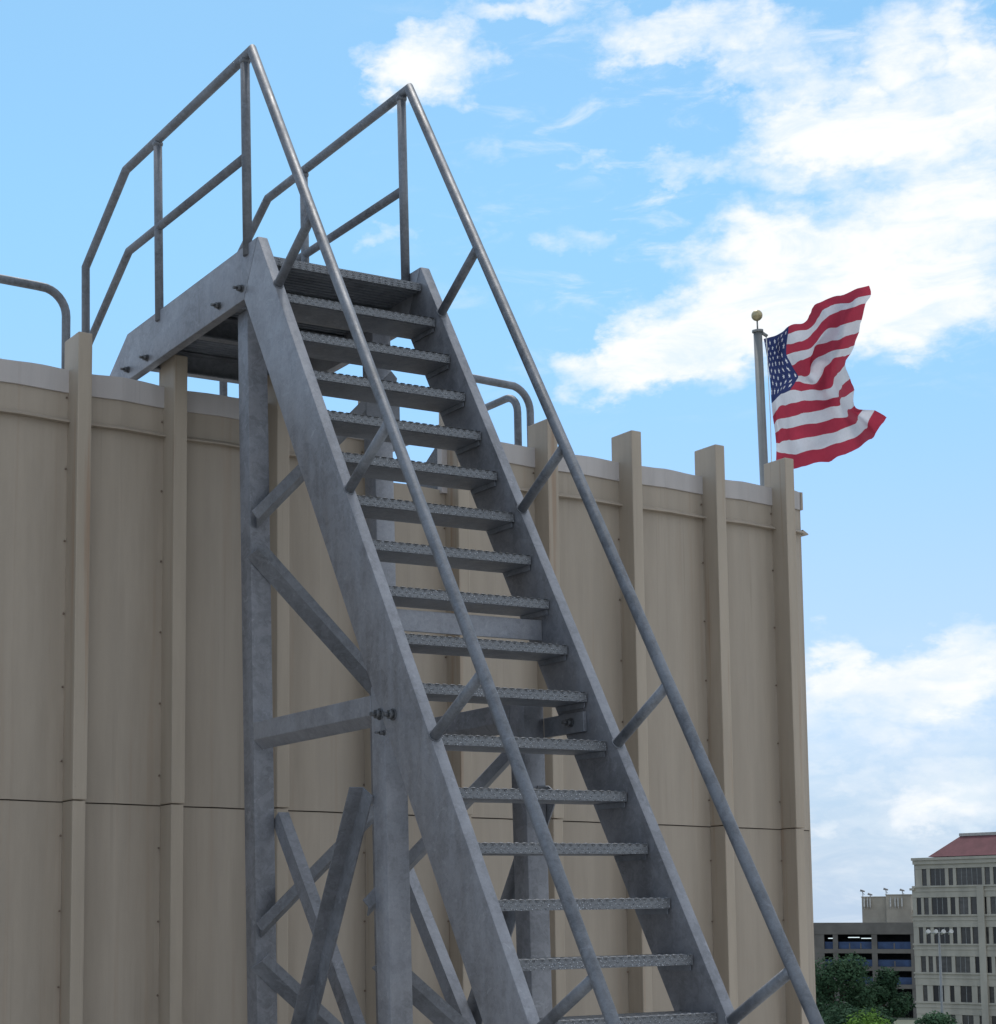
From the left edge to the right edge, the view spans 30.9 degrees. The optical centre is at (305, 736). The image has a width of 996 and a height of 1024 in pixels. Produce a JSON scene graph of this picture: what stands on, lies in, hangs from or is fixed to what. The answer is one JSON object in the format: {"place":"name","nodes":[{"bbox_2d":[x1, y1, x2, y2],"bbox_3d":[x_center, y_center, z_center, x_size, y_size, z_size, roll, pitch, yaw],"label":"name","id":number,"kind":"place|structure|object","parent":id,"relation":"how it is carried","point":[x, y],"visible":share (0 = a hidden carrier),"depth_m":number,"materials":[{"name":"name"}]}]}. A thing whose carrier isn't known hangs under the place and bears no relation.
{"place":"outdoors","nodes":[
{"label":"outdoors","id":0,"kind":"place"},
{"bbox_2d":[0,0,995,922],"label":"sky","id":1,"kind":"structure","parent":0,"point":[636,180],"materials":[{"name":"blue"}]},
{"bbox_2d":[884,1016,916,1023],"bbox_3d":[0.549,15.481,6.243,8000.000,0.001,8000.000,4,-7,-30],"label":"ground","id":2,"kind":"structure","parent":0,"point":[906,1020],"depth_m":302.58,"materials":[{"name":"grey concrete"}]},
{"bbox_2d":[815,951,877,1019],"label":"broadleaf tree","id":3,"kind":"object","parent":2,"relation":"on","point":[842,971],"visible":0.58,"depth_m":178.24,"materials":[{"name":"green plant"}]},
{"bbox_2d":[819,995,898,1023],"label":"broadleaf tree","id":4,"kind":"object","parent":2,"relation":"on","point":[836,1016],"visible":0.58,"depth_m":163.77,"materials":[{"name":"green plant"}]},
{"bbox_2d":[814,894,916,1017],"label":"parking garage","id":5,"kind":"structure","parent":2,"relation":"on","point":[880,935],"depth_m":318.41,"materials":[{"name":"grey concrete"}]},
{"bbox_2d":[844,1006,896,1023],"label":"broadleaf tree","id":6,"kind":"object","parent":2,"relation":"on","point":[870,1018],"visible":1,"depth_m":120.77,"materials":[{"name":"green plant"}]},
{"bbox_2d":[846,966,915,1023],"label":"broadleaf tree","id":7,"kind":"object","parent":2,"relation":"on","point":[885,988],"visible":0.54,"depth_m":184.09,"materials":[{"name":"green plant"}]},
{"bbox_2d":[914,1010,961,1023],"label":"broadleaf tree","id":8,"kind":"object","parent":2,"relation":"on","point":[935,1018],"visible":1,"depth_m":124.91,"materials":[{"name":"green plant"}]},
{"bbox_2d":[926,929,953,1014],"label":"lamp post","id":9,"kind":"object","parent":2,"relation":"on","point":[943,931],"visible":1,"depth_m":139.71,"materials":[{"name":"metal"}]},
{"bbox_2d":[909,832,995,1023],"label":"office building","id":10,"kind":"structure","parent":2,"relation":"on","point":[954,888],"depth_m":227.95,"materials":[{"name":"beige concrete"},{"name":"dark glass"},{"name":"red roof tile"}]},
{"bbox_2d":[917,898,921,914],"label":"window","id":11,"kind":"structure","parent":10,"relation":"in","point":[919,912],"depth_m":231.89,"materials":[{"name":"black glass"}]},
{"bbox_2d":[919,927,923,943],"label":"window","id":12,"kind":"structure","parent":10,"relation":"in","point":[920,928],"depth_m":231.38,"materials":[{"name":"black glass"}]},
{"bbox_2d":[921,956,925,971],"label":"window","id":13,"kind":"structure","parent":10,"relation":"in","point":[923,958],"depth_m":230.81,"materials":[{"name":"black glass"}]},
{"bbox_2d":[922,869,926,885],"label":"window","id":14,"kind":"structure","parent":10,"relation":"in","point":[924,877],"depth_m":231.66,"materials":[{"name":"black glass"}]},
{"bbox_2d":[923,985,927,1000],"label":"window","id":15,"kind":"structure","parent":10,"relation":"in","point":[925,993],"depth_m":230.36,"materials":[{"name":"black glass"}]},
{"bbox_2d":[924,898,928,914],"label":"window","id":16,"kind":"structure","parent":10,"relation":"in","point":[926,903],"depth_m":231.15,"materials":[{"name":"black glass"}]},
{"bbox_2d":[926,927,930,943],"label":"window","id":17,"kind":"structure","parent":10,"relation":"in","point":[928,935],"depth_m":230.59,"materials":[{"name":"black glass"}]},
{"bbox_2d":[929,956,932,971],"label":"window","id":18,"kind":"structure","parent":10,"relation":"in","point":[930,957],"depth_m":230.08,"materials":[{"name":"black glass"}]},
{"bbox_2d":[930,868,944,885],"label":"window","id":19,"kind":"structure","parent":10,"relation":"in","point":[937,876],"depth_m":230.33,"materials":[{"name":"grey glass"}]},
{"bbox_2d":[933,985,944,1001],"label":"window","id":20,"kind":"structure","parent":10,"relation":"in","point":[936,988],"depth_m":229.19,"materials":[{"name":"black glass"}]},
{"bbox_2d":[932,897,947,914],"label":"window","id":21,"kind":"structure","parent":10,"relation":"in","point":[939,904],"depth_m":229.86,"materials":[{"name":"grey glass"}]},
{"bbox_2d":[934,927,949,943],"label":"window","id":22,"kind":"structure","parent":10,"relation":"in","point":[944,938],"depth_m":229.19,"materials":[{"name":"grey glass"}]},
{"bbox_2d":[936,956,951,971],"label":"window","id":23,"kind":"structure","parent":10,"relation":"in","point":[946,962],"depth_m":228.74,"materials":[{"name":"grey glass"}]},
{"bbox_2d":[948,868,952,884],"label":"window","id":24,"kind":"structure","parent":10,"relation":"in","point":[950,869],"depth_m":229.07,"materials":[{"name":"black glass"}]},
{"bbox_2d":[950,986,954,1001],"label":"window","id":25,"kind":"structure","parent":10,"relation":"in","point":[952,994],"depth_m":227.73,"materials":[{"name":"black glass"}]},
{"bbox_2d":[951,897,955,913],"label":"window","id":26,"kind":"structure","parent":10,"relation":"in","point":[953,911],"depth_m":228.57,"materials":[{"name":"black glass"}]},
{"bbox_2d":[953,927,957,943],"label":"window","id":27,"kind":"structure","parent":10,"relation":"in","point":[954,928],"depth_m":228.01,"materials":[{"name":"black glass"}]},
{"bbox_2d":[955,956,969,972],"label":"window","id":28,"kind":"structure","parent":10,"relation":"in","point":[962,962],"depth_m":227.01,"materials":[{"name":"grey glass"}]},
{"bbox_2d":[959,897,968,913],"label":"window","id":29,"kind":"structure","parent":10,"relation":"in","point":[963,901],"depth_m":227.51,"materials":[{"name":"grey glass"}]},
{"bbox_2d":[961,927,970,943],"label":"window","id":30,"kind":"structure","parent":10,"relation":"in","point":[965,931],"depth_m":227.01,"materials":[{"name":"grey glass"}]},
{"bbox_2d":[961,986,971,1001],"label":"window","id":31,"kind":"structure","parent":10,"relation":"in","point":[966,991],"depth_m":226.35,"materials":[{"name":"grey glass"}]},
{"bbox_2d":[963,1015,973,1023],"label":"window","id":32,"kind":"structure","parent":10,"relation":"in","point":[967,1019],"depth_m":225.91,"materials":[{"name":"grey glass"}]},
{"bbox_2d":[956,867,981,884],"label":"window","id":33,"kind":"structure","parent":10,"relation":"in","point":[965,876],"depth_m":227.26,"materials":[{"name":"grey glass"}]},
{"bbox_2d":[971,897,976,913],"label":"window","id":34,"kind":"structure","parent":10,"relation":"in","point":[973,899],"depth_m":226.57,"materials":[{"name":"grey glass"}]},
{"bbox_2d":[973,927,978,943],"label":"window","id":35,"kind":"structure","parent":10,"relation":"in","point":[975,929],"depth_m":226.07,"materials":[{"name":"grey glass"}]},
{"bbox_2d":[975,957,979,972],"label":"window","id":36,"kind":"structure","parent":10,"relation":"in","point":[976,958],"depth_m":225.60,"materials":[{"name":"black glass"}]},
{"bbox_2d":[978,986,980,1002],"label":"window","id":37,"kind":"structure","parent":10,"relation":"in","point":[979,988],"depth_m":225.14,"materials":[{"name":"grey glass"}]},
{"bbox_2d":[985,867,989,883],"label":"window","id":38,"kind":"structure","parent":10,"relation":"in","point":[987,869],"depth_m":225.58,"materials":[{"name":"grey glass"}]},
{"bbox_2d":[986,927,988,943],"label":"window","id":39,"kind":"structure","parent":10,"relation":"in","point":[987,928],"depth_m":224.97,"materials":[{"name":"black glass"}]},
{"bbox_2d":[987,957,991,972],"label":"window","id":40,"kind":"structure","parent":10,"relation":"in","point":[989,960],"depth_m":224.48,"materials":[{"name":"black glass"}]},
{"bbox_2d":[989,987,994,1002],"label":"window","id":41,"kind":"structure","parent":10,"relation":"in","point":[991,989],"depth_m":223.99,"materials":[{"name":"black glass"}]},
{"bbox_2d":[991,897,995,913],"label":"window","id":42,"kind":"structure","parent":10,"relation":"in","point":[993,899],"depth_m":224.70,"materials":[{"name":"grey glass"}]},
{"bbox_2d":[992,1016,995,1023],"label":"window","id":43,"kind":"structure","parent":10,"relation":"in","point":[993,1017],"depth_m":223.55,"materials":[{"name":"grey glass"}]},
{"bbox_2d":[993,867,995,883],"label":"window","id":44,"kind":"structure","parent":10,"relation":"in","point":[994,868],"depth_m":224.86,"materials":[{"name":"black glass"}]},
{"bbox_2d":[993,927,995,943],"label":"window","id":45,"kind":"structure","parent":10,"relation":"in","point":[994,928],"depth_m":224.31,"materials":[{"name":"black glass"}]},
{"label":"roof deck","id":46,"kind":"structure","parent":2,"relation":"on","visible":0},
{"bbox_2d":[0,332,815,1023],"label":"ribbed wall","id":47,"kind":"structure","parent":46,"relation":"on","point":[122,854],"depth_m":8.92,"materials":[{"name":"metal"}]},
{"bbox_2d":[0,274,70,368],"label":"guard rail","id":48,"kind":"object","parent":47,"relation":"on","point":[56,295],"visible":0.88,"depth_m":8.80,"materials":[{"name":"grey metal"}]},
{"bbox_2d":[393,394,521,451],"bbox_3d":[0.430,-1.493,11.538,0.100,0.695,3.206,4,-7,-30],"label":"guard rail","id":49,"kind":"object","parent":47,"relation":"on","point":[512,400],"visible":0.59,"depth_m":10.19,"materials":[{"name":"grey metal"}]},
{"bbox_2d":[473,374,533,446],"bbox_3d":[1.047,-1.677,10.085,0.619,0.740,0.043,4,-7,-30],"label":"guard rail","id":50,"kind":"object","parent":47,"relation":"on","point":[520,390],"visible":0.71,"depth_m":10.20,"materials":[{"name":"grey metal"}]},
{"bbox_2d":[81,44,823,1023],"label":"access stair","id":51,"kind":"object","parent":46,"relation":"on","point":[251,314],"visible":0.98,"depth_m":7.21,"materials":[{"name":"metal"}]},
{"bbox_2d":[751,310,771,485],"bbox_3d":[4.790,-0.306,18.000,0.209,7.973,1.096,-3,-7,22],"label":"flagpole","id":52,"kind":"object","parent":46,"relation":"on","point":[756,315],"visible":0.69,"depth_m":17.96,"materials":[{"name":"metal"}]},
{"bbox_2d":[764,286,886,466],"bbox_3d":[5.282,-3.642,18.208,1.330,1.837,0.521,0,-6,-3],"label":"flag","id":53,"kind":"object","parent":52,"relation":"attached to","point":[818,415],"visible":1,"depth_m":18.13,"materials":[{"name":"multicoloured fabric"}]}
]}

